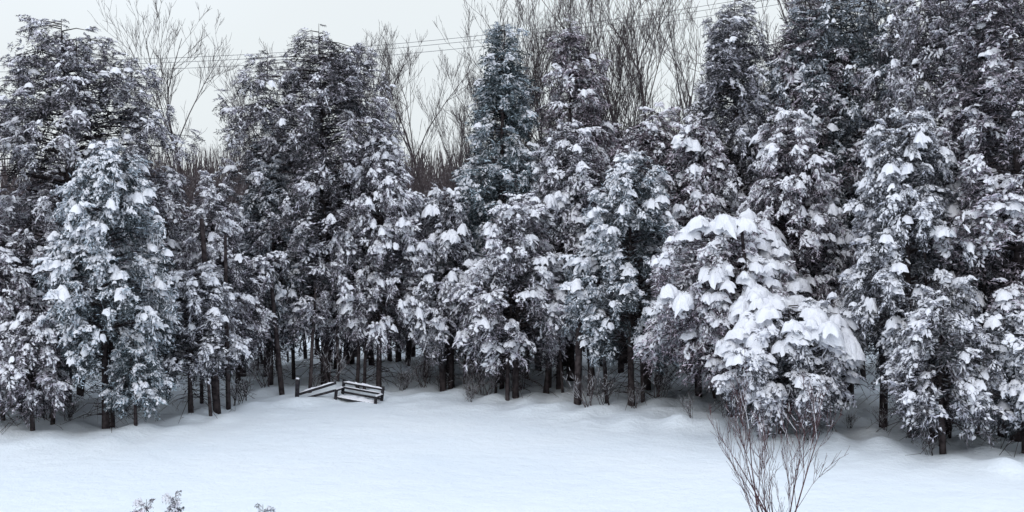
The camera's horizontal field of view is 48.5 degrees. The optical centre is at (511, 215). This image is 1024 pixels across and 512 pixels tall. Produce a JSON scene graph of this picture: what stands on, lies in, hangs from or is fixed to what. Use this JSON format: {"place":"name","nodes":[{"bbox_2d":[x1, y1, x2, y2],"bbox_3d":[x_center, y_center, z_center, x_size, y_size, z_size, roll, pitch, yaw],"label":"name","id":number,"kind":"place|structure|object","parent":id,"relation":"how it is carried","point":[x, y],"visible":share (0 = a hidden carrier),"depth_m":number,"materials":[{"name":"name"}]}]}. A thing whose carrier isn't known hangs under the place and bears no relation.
{"place":"outdoors","nodes":[
{"label":"outdoors","id":0,"kind":"place"},
{"bbox_2d":[0,172,749,266],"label":"distant hill","id":1,"kind":"structure","parent":0,"point":[251,180],"depth_m":121.89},
{"bbox_2d":[0,139,995,273],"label":"distant woods","id":2,"kind":"object","parent":1,"relation":"on","point":[431,170],"visible":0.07,"depth_m":123.38,"materials":[{"name":"grey plant"}]},
{"bbox_2d":[0,0,783,71],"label":"power line","id":3,"kind":"object","parent":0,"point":[422,41],"visible":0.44,"depth_m":60.29,"materials":[{"name":"metal"}]},
{"bbox_2d":[0,0,1022,188],"label":"sky","id":4,"kind":"structure","parent":0,"point":[348,22],"materials":[{"name":"white"}]},
{"bbox_2d":[0,330,1023,511],"bbox_3d":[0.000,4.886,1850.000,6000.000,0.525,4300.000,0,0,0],"label":"snow ground","id":5,"kind":"structure","parent":0,"point":[431,447],"depth_m":23.53,"materials":[{"name":"white snow"}]},
{"bbox_2d":[0,163,16,308],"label":"spruce tree","id":6,"kind":"object","parent":5,"relation":"on","point":[4,239],"visible":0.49,"depth_m":27.70,"materials":[{"name":"grey plant"}]},
{"bbox_2d":[0,208,39,314],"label":"spruce tree","id":7,"kind":"object","parent":5,"relation":"on","point":[18,239],"visible":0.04,"depth_m":35.46,"materials":[{"name":"grey plant"}]},
{"bbox_2d":[0,240,53,424],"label":"spruce tree","id":8,"kind":"object","parent":5,"relation":"on","point":[29,297],"visible":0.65,"depth_m":26.32,"materials":[{"name":"grey plant"}]},
{"bbox_2d":[0,305,82,431],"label":"spruce tree","id":9,"kind":"object","parent":5,"relation":"on","point":[20,380],"visible":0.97,"depth_m":25.01,"materials":[{"name":"white plant"}]},
{"bbox_2d":[37,398,50,419],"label":"bare shrub","id":10,"kind":"object","parent":5,"relation":"on","point":[44,414],"visible":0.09,"depth_m":27.24,"materials":[{"name":"brown plant"}]},
{"bbox_2d":[57,399,78,420],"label":"bare shrub","id":11,"kind":"object","parent":5,"relation":"on","point":[70,411],"visible":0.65,"depth_m":26.97,"materials":[{"name":"brown plant"}]},
{"bbox_2d":[65,400,83,417],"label":"bare shrub","id":12,"kind":"object","parent":5,"relation":"on","point":[75,408],"visible":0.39,"depth_m":28.20,"materials":[{"name":"brown plant"}]},
{"bbox_2d":[0,14,204,406],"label":"spruce tree","id":13,"kind":"object","parent":5,"relation":"on","point":[16,134],"visible":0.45,"depth_m":29.11,"materials":[{"name":"grey plant"}]},
{"bbox_2d":[27,137,183,432],"bbox_3d":[-9.350,1.710,26.189,3.220,7.042,3.876,0,0,33],"label":"spruce tree","id":14,"kind":"object","parent":5,"relation":"on","point":[87,226],"visible":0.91,"depth_m":25.66,"materials":[{"name":"white plant"}]},
{"bbox_2d":[98,329,178,425],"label":"spruce tree","id":15,"kind":"object","parent":5,"relation":"on","point":[143,391],"visible":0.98,"depth_m":25.76,"materials":[{"name":"white plant"}]},
{"bbox_2d":[132,497,154,511],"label":"young spruce","id":16,"kind":"object","parent":5,"relation":"on","point":[141,504],"visible":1,"depth_m":7.98,"materials":[{"name":"white plant"}]},
{"bbox_2d":[131,192,204,360],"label":"spruce tree","id":17,"kind":"object","parent":5,"relation":"on","point":[166,197],"visible":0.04,"depth_m":35.87,"materials":[{"name":"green plant"}]},
{"bbox_2d":[162,490,184,511],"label":"young spruce","id":18,"kind":"object","parent":5,"relation":"on","point":[175,503],"visible":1,"depth_m":7.92,"materials":[{"name":"white plant"}]},
{"bbox_2d":[87,0,267,231],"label":"bare tree","id":19,"kind":"object","parent":5,"relation":"on","point":[169,103],"visible":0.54,"depth_m":38.67,"materials":[{"name":"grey plant"}]},
{"bbox_2d":[143,260,253,420],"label":"spruce tree","id":20,"kind":"object","parent":5,"relation":"on","point":[208,318],"visible":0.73,"depth_m":27.76,"materials":[{"name":"grey plant"}]},
{"bbox_2d":[170,214,273,371],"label":"spruce tree","id":21,"kind":"object","parent":5,"relation":"on","point":[219,285],"visible":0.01,"depth_m":35.56,"materials":[{"name":"grey plant"}]},
{"bbox_2d":[167,170,280,399],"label":"spruce tree","id":22,"kind":"object","parent":5,"relation":"on","point":[217,221],"visible":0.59,"depth_m":29.54,"materials":[{"name":"grey plant"}]},
{"bbox_2d":[230,373,253,405],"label":"bare shrub","id":23,"kind":"object","parent":5,"relation":"on","point":[235,392],"visible":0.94,"depth_m":29.47,"materials":[{"name":"brown plant"}]},
{"bbox_2d":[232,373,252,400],"bbox_3d":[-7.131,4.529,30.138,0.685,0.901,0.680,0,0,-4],"label":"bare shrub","id":24,"kind":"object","parent":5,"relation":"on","point":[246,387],"visible":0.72,"depth_m":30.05,"materials":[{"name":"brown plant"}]},
{"bbox_2d":[188,59,330,336],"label":"bare tree","id":25,"kind":"object","parent":5,"relation":"on","point":[254,131],"visible":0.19,"depth_m":46.18,"materials":[{"name":"grey plant"}]},
{"bbox_2d":[240,349,282,387],"bbox_3d":[-6.980,4.195,31.460,1.178,1.248,0.992,0,0,6],"label":"bare shrub","id":26,"kind":"object","parent":5,"relation":"on","point":[269,368],"visible":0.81,"depth_m":31.45,"materials":[{"name":"brown plant"}]},
{"bbox_2d":[254,504,275,511],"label":"young spruce","id":27,"kind":"object","parent":5,"relation":"on","point":[268,508],"visible":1,"depth_m":7.99,"materials":[{"name":"white plant"}]},
{"bbox_2d":[229,154,317,385],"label":"spruce tree","id":28,"kind":"object","parent":5,"relation":"on","point":[251,207],"visible":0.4,"depth_m":32.06,"materials":[{"name":"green plant"}]},
{"bbox_2d":[220,121,333,377],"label":"spruce tree","id":29,"kind":"object","parent":5,"relation":"on","point":[255,147],"visible":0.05,"depth_m":33.76,"materials":[{"name":"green plant"}]},
{"bbox_2d":[224,32,383,202],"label":"bare tree","id":30,"kind":"object","parent":5,"relation":"on","point":[282,89],"visible":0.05,"depth_m":42.47,"materials":[{"name":"grey plant"}]},
{"bbox_2d":[295,377,335,396],"bbox_3d":[-5.214,4.625,30.203,1.096,0.665,0.114,0,0,0],"label":"wooden fence","id":31,"kind":"object","parent":5,"relation":"on","point":[297,386],"visible":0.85,"depth_m":30.20,"materials":[{"name":"brown wood"}]},
{"bbox_2d":[312,373,325,386],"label":"bare shrub","id":32,"kind":"object","parent":5,"relation":"on","point":[313,383],"visible":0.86,"depth_m":31.91,"materials":[{"name":"brown plant"}]},
{"bbox_2d":[211,24,427,384],"bbox_3d":[-5.296,-0.050,32.850,6.843,10.859,5.307,0,0,-21],"label":"spruce tree","id":33,"kind":"object","parent":5,"relation":"on","point":[337,71],"visible":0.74,"depth_m":31.80,"materials":[{"name":"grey plant"}]},
{"bbox_2d":[275,189,390,366],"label":"spruce tree","id":34,"kind":"object","parent":5,"relation":"on","point":[301,349],"visible":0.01,"depth_m":36.56,"materials":[{"name":"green plant"}]},
{"bbox_2d":[313,343,354,382],"bbox_3d":[-4.933,4.120,31.491,1.158,1.226,0.975,0,0,44],"label":"bare shrub","id":35,"kind":"object","parent":5,"relation":"on","point":[340,366],"visible":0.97,"depth_m":31.55,"materials":[{"name":"brown plant"}]},
{"bbox_2d":[334,379,384,403],"bbox_3d":[-4.088,4.832,30.376,1.230,0.677,0.498,7,2,16],"label":"park bench","id":36,"kind":"object","parent":5,"relation":"on","point":[379,395],"visible":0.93,"depth_m":30.43,"materials":[{"name":"brown wood"}]},
{"bbox_2d":[293,19,427,233],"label":"bare tree","id":37,"kind":"object","parent":5,"relation":"on","point":[369,93],"visible":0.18,"depth_m":41.56,"materials":[{"name":"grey plant"}]},
{"bbox_2d":[289,33,448,191],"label":"bare tree","id":38,"kind":"object","parent":5,"relation":"on","point":[435,123],"visible":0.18,"depth_m":43.84,"materials":[{"name":"brown plant"}]},
{"bbox_2d":[316,135,444,389],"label":"spruce tree","id":39,"kind":"object","parent":5,"relation":"on","point":[349,322],"visible":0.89,"depth_m":31.45,"materials":[{"name":"white plant"}]},
{"bbox_2d":[342,193,427,362],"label":"spruce tree","id":40,"kind":"object","parent":5,"relation":"on","point":[397,354],"visible":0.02,"depth_m":38.15,"materials":[{"name":"grey plant"}]},
{"bbox_2d":[393,365,415,389],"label":"bare shrub","id":41,"kind":"object","parent":5,"relation":"on","point":[403,380],"visible":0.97,"depth_m":31.79,"materials":[{"name":"brown plant"}]},
{"bbox_2d":[333,21,491,203],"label":"bare tree","id":42,"kind":"object","parent":5,"relation":"on","point":[407,143],"visible":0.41,"depth_m":41.11,"materials":[{"name":"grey plant"}]},
{"bbox_2d":[402,354,430,387],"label":"bare shrub","id":43,"kind":"object","parent":5,"relation":"on","point":[415,368],"visible":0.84,"depth_m":32.66,"materials":[{"name":"brown plant"}]},
{"bbox_2d":[410,358,436,383],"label":"bare shrub","id":44,"kind":"object","parent":5,"relation":"on","point":[423,371],"visible":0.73,"depth_m":33.06,"materials":[{"name":"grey plant"}]},
{"bbox_2d":[387,202,463,376],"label":"spruce tree","id":45,"kind":"object","parent":5,"relation":"on","point":[398,328],"visible":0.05,"depth_m":33.89,"materials":[{"name":"grey plant"}]},
{"bbox_2d":[396,182,486,390],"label":"spruce tree","id":46,"kind":"object","parent":5,"relation":"on","point":[450,252],"visible":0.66,"depth_m":31.70,"materials":[{"name":"white plant"}]},
{"bbox_2d":[433,367,454,390],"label":"bare shrub","id":47,"kind":"object","parent":5,"relation":"on","point":[446,377],"visible":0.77,"depth_m":32.34,"materials":[{"name":"brown plant"}]},
{"bbox_2d":[431,174,491,365],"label":"spruce tree","id":48,"kind":"object","parent":5,"relation":"on","point":[467,228],"visible":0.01,"depth_m":37.44,"materials":[{"name":"grey plant"}]},
{"bbox_2d":[465,389,474,401],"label":"bare shrub","id":49,"kind":"object","parent":5,"relation":"on","point":[469,394],"visible":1,"depth_m":30.53,"materials":[{"name":"brown plant"}]},
{"bbox_2d":[462,378,479,397],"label":"bare shrub","id":50,"kind":"object","parent":5,"relation":"on","point":[470,388],"visible":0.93,"depth_m":30.99,"materials":[{"name":"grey plant"}]},
{"bbox_2d":[454,354,493,393],"bbox_3d":[-1.011,4.414,31.460,0.956,1.202,1.135,0,0,-32],"label":"bare shrub","id":51,"kind":"object","parent":5,"relation":"on","point":[469,375],"visible":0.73,"depth_m":31.50,"materials":[{"name":"brown plant"}]},
{"bbox_2d":[465,357,482,381],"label":"bare shrub","id":52,"kind":"object","parent":5,"relation":"on","point":[473,369],"visible":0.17,"depth_m":32.76,"materials":[{"name":"brown plant"}]},
{"bbox_2d":[408,45,545,200],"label":"bare tree","id":53,"kind":"object","parent":5,"relation":"on","point":[462,148],"visible":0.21,"depth_m":45.20,"materials":[{"name":"brown plant"}]},
{"bbox_2d":[464,358,505,394],"bbox_3d":[-0.698,4.464,31.573,1.034,1.301,1.228,0,0,-30],"label":"bare shrub","id":54,"kind":"object","parent":5,"relation":"on","point":[479,378],"visible":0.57,"depth_m":31.62,"materials":[{"name":"brown plant"}]},
{"bbox_2d":[451,21,545,388],"bbox_3d":[-0.393,-0.235,33.797,3.491,11.018,4.200,0,0,-40],"label":"spruce tree","id":55,"kind":"object","parent":5,"relation":"on","point":[500,84],"visible":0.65,"depth_m":33.35,"materials":[{"name":"green plant"}]},
{"bbox_2d":[442,188,575,400],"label":"spruce tree","id":56,"kind":"object","parent":5,"relation":"on","point":[519,244],"visible":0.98,"depth_m":29.95,"materials":[{"name":"white plant"}]},
{"bbox_2d":[10,218,1007,437],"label":"woodland trunks","id":57,"kind":"object","parent":5,"relation":"on","point":[443,376],"visible":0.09,"depth_m":30.94,"materials":[{"name":"brown plant"}]},
{"bbox_2d":[497,365,524,391],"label":"bare shrub","id":58,"kind":"object","parent":5,"relation":"on","point":[510,377],"visible":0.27,"depth_m":31.86,"materials":[{"name":"grey plant"}]},
{"bbox_2d":[501,351,530,389],"bbox_3d":[0.114,4.381,32.123,1.170,1.240,0.986,0,0,-36],"label":"bare shrub","id":59,"kind":"object","parent":5,"relation":"on","point":[520,375],"visible":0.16,"depth_m":32.20,"materials":[{"name":"brown plant"}]},
{"bbox_2d":[432,0,618,164],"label":"bare tree","id":60,"kind":"object","parent":5,"relation":"on","point":[533,47],"visible":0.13,"depth_m":39.37,"materials":[{"name":"brown plant"}]},
{"bbox_2d":[454,0,597,203],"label":"bare tree","id":61,"kind":"object","parent":5,"relation":"on","point":[539,57],"visible":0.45,"depth_m":37.55,"materials":[{"name":"brown plant"}]},
{"bbox_2d":[480,243,583,370],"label":"spruce tree","id":62,"kind":"object","parent":5,"relation":"on","point":[533,352],"depth_m":35.53,"materials":[{"name":"grey plant"}]},
{"bbox_2d":[512,118,623,389],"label":"spruce tree","id":63,"kind":"object","parent":5,"relation":"on","point":[561,189],"visible":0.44,"depth_m":31.33,"materials":[{"name":"grey plant"}]},
{"bbox_2d":[529,13,619,381],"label":"spruce tree","id":64,"kind":"object","parent":5,"relation":"on","point":[585,89],"visible":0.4,"depth_m":33.97,"materials":[{"name":"grey plant"}]},
{"bbox_2d":[560,367,601,407],"bbox_3d":[1.782,4.372,28.970,1.048,1.110,0.882,0,0,10],"label":"bare shrub","id":65,"kind":"object","parent":5,"relation":"on","point":[578,386],"visible":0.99,"depth_m":28.93,"materials":[{"name":"brown plant"}]},
{"bbox_2d":[526,0,675,359],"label":"bare tree","id":66,"kind":"object","parent":5,"relation":"on","point":[610,109],"visible":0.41,"depth_m":37.90,"materials":[{"name":"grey plant"}]},
{"bbox_2d":[585,367,618,404],"bbox_3d":[2.355,4.367,29.071,0.850,1.118,0.843,0,0,26],"label":"bare shrub","id":67,"kind":"object","parent":5,"relation":"on","point":[606,386],"visible":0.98,"depth_m":29.02,"materials":[{"name":"brown plant"}]},
{"bbox_2d":[585,122,644,366],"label":"spruce tree","id":68,"kind":"object","parent":5,"relation":"on","point":[620,145],"visible":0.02,"depth_m":37.42,"materials":[{"name":"grey plant"}]},
{"bbox_2d":[557,151,704,409],"bbox_3d":[3.092,1.786,29.491,4.165,6.935,3.460,0,0,-11],"label":"spruce tree","id":69,"kind":"object","parent":5,"relation":"on","point":[604,248],"visible":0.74,"depth_m":28.90,"materials":[{"name":"grey plant"}]},
{"bbox_2d":[624,378,646,408],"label":"bare shrub","id":70,"kind":"object","parent":5,"relation":"on","point":[642,387],"visible":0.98,"depth_m":29.18,"materials":[{"name":"brown plant"}]},
{"bbox_2d":[547,0,724,155],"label":"bare tree","id":71,"kind":"object","parent":5,"relation":"on","point":[622,61],"visible":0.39,"depth_m":40.49,"materials":[{"name":"brown plant"}]},
{"bbox_2d":[583,101,702,390],"bbox_3d":[3.702,1.026,32.035,4.060,8.556,4.581,0,0,41],"label":"spruce tree","id":72,"kind":"object","parent":5,"relation":"on","point":[638,138],"visible":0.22,"depth_m":31.57,"materials":[{"name":"grey plant"}]},
{"bbox_2d":[612,156,712,365],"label":"spruce tree","id":73,"kind":"object","parent":5,"relation":"on","point":[632,250],"visible":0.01,"depth_m":36.04,"materials":[{"name":"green plant"}]},
{"bbox_2d":[647,368,679,397],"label":"bare shrub","id":74,"kind":"object","parent":5,"relation":"on","point":[661,381],"visible":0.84,"depth_m":29.70,"materials":[{"name":"brown plant"}]},
{"bbox_2d":[646,357,681,397],"bbox_3d":[3.955,4.178,29.789,1.048,1.318,1.244,0,0,44],"label":"bare shrub","id":75,"kind":"object","parent":5,"relation":"on","point":[658,395],"visible":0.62,"depth_m":29.59,"materials":[{"name":"brown plant"}]},
{"bbox_2d":[586,0,764,160],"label":"bare tree","id":76,"kind":"object","parent":5,"relation":"on","point":[610,24],"visible":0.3,"depth_m":40.47,"materials":[{"name":"brown plant"}]},
{"bbox_2d":[675,392,696,417],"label":"bare shrub","id":77,"kind":"object","parent":5,"relation":"on","point":[688,408],"visible":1,"depth_m":26.73,"materials":[{"name":"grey plant"}]},
{"bbox_2d":[621,0,759,143],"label":"bare tree","id":78,"kind":"object","parent":5,"relation":"on","point":[677,82],"visible":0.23,"depth_m":43.78,"materials":[{"name":"brown plant"}]},
{"bbox_2d":[637,113,746,402],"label":"spruce tree","id":79,"kind":"object","parent":5,"relation":"on","point":[686,144],"visible":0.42,"depth_m":29.93,"materials":[{"name":"grey plant"}]},
{"bbox_2d":[711,394,729,416],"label":"bare shrub","id":80,"kind":"object","parent":5,"relation":"on","point":[722,405],"visible":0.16,"depth_m":27.44,"materials":[{"name":"brown plant"}]},
{"bbox_2d":[632,208,812,423],"bbox_3d":[5.035,2.478,27.130,4.284,5.347,3.922,0,0,3],"label":"spruce tree","id":81,"kind":"object","parent":5,"relation":"on","point":[711,285],"visible":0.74,"depth_m":26.51,"materials":[{"name":"white plant"}]},
{"bbox_2d":[656,0,801,369],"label":"spruce tree","id":82,"kind":"object","parent":5,"relation":"on","point":[729,71],"visible":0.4,"depth_m":30.67,"materials":[{"name":"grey plant"}]},
{"bbox_2d":[706,346,849,511],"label":"bare sapling","id":83,"kind":"object","parent":5,"relation":"on","point":[754,488],"visible":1,"depth_m":16.23,"materials":[{"name":"brown plant"}]},
{"bbox_2d":[711,286,870,439],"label":"spruce tree","id":84,"kind":"object","parent":5,"relation":"on","point":[819,343],"visible":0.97,"depth_m":24.43,"materials":[{"name":"white plant"}]},
{"bbox_2d":[730,107,861,410],"bbox_3d":[6.910,1.230,28.305,4.045,7.895,3.360,0,0,8],"label":"spruce tree","id":85,"kind":"object","parent":5,"relation":"on","point":[773,187],"visible":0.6,"depth_m":27.82,"materials":[{"name":"grey plant"}]},
{"bbox_2d":[669,0,933,155],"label":"bare tree","id":86,"kind":"object","parent":5,"relation":"on","point":[800,42],"visible":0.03,"depth_m":33.53,"materials":[{"name":"brown plant"}]},
{"bbox_2d":[734,0,877,298],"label":"spruce tree","id":87,"kind":"object","parent":5,"relation":"on","point":[790,77],"visible":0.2,"depth_m":29.90,"materials":[{"name":"grey plant"}]},
{"bbox_2d":[793,415,821,439],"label":"bare shrub","id":88,"kind":"object","parent":5,"relation":"on","point":[809,431],"visible":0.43,"depth_m":24.79,"materials":[{"name":"brown plant"}]},
{"bbox_2d":[753,0,886,150],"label":"bare tree","id":89,"kind":"object","parent":5,"relation":"on","point":[782,12],"visible":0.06,"depth_m":34.93,"materials":[{"name":"brown plant"}]},
{"bbox_2d":[754,0,938,401],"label":"spruce tree","id":90,"kind":"object","parent":5,"relation":"on","point":[848,38],"visible":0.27,"depth_m":29.54,"materials":[{"name":"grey plant"}]},
{"bbox_2d":[842,410,859,428],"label":"bare shrub","id":91,"kind":"object","parent":5,"relation":"on","point":[851,418],"visible":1,"depth_m":26.09,"materials":[{"name":"brown plant"}]},
{"bbox_2d":[771,0,958,358],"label":"bare tree","id":92,"kind":"object","parent":5,"relation":"on","point":[874,45],"visible":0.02,"depth_m":35.59,"materials":[{"name":"plant"}]},
{"bbox_2d":[866,403,890,430],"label":"bare shrub","id":93,"kind":"object","parent":5,"relation":"on","point":[881,419],"visible":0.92,"depth_m":25.58,"materials":[{"name":"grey plant"}]},
{"bbox_2d":[884,394,906,424],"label":"bare shrub","id":94,"kind":"object","parent":5,"relation":"on","point":[897,413],"visible":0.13,"depth_m":25.20,"materials":[{"name":"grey plant"}]},
{"bbox_2d":[834,106,994,445],"bbox_3d":[8.741,1.397,24.907,3.337,7.575,4.016,0,0,-16],"label":"spruce tree","id":95,"kind":"object","parent":5,"relation":"on","point":[881,246],"visible":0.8,"depth_m":24.42,"materials":[{"name":"grey plant"}]},
{"bbox_2d":[825,0,1023,413],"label":"spruce tree","id":96,"kind":"object","parent":5,"relation":"on","point":[924,52],"visible":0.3,"depth_m":27.26,"materials":[{"name":"grey plant"}]},
{"bbox_2d":[915,434,940,455],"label":"bare shrub","id":97,"kind":"object","parent":5,"relation":"on","point":[931,444],"visible":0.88,"depth_m":23.05,"materials":[{"name":"brown plant"}]},
{"bbox_2d":[869,289,1017,454],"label":"spruce tree","id":98,"kind":"object","parent":5,"relation":"on","point":[915,392],"visible":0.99,"depth_m":22.68,"materials":[{"name":"grey plant"}]},
{"bbox_2d":[934,411,959,438],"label":"bare shrub","id":99,"kind":"object","parent":5,"relation":"on","point":[947,429],"visible":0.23,"depth_m":25.03,"materials":[{"name":"brown plant"}]},
{"bbox_2d":[931,0,1023,447],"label":"spruce tree","id":100,"kind":"object","parent":5,"relation":"on","point":[982,48],"visible":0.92,"depth_m":24.33,"materials":[{"name":"grey plant"}]},
{"bbox_2d":[931,292,1023,456],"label":"spruce tree","id":101,"kind":"object","parent":5,"relation":"on","point":[1008,351],"visible":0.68,"depth_m":22.97,"materials":[{"name":"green plant"}]},
{"bbox_2d":[969,4,1023,268],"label":"spruce tree","id":102,"kind":"object","parent":5,"relation":"on","point":[1003,86],"depth_m":27.97,"materials":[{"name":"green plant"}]}
]}

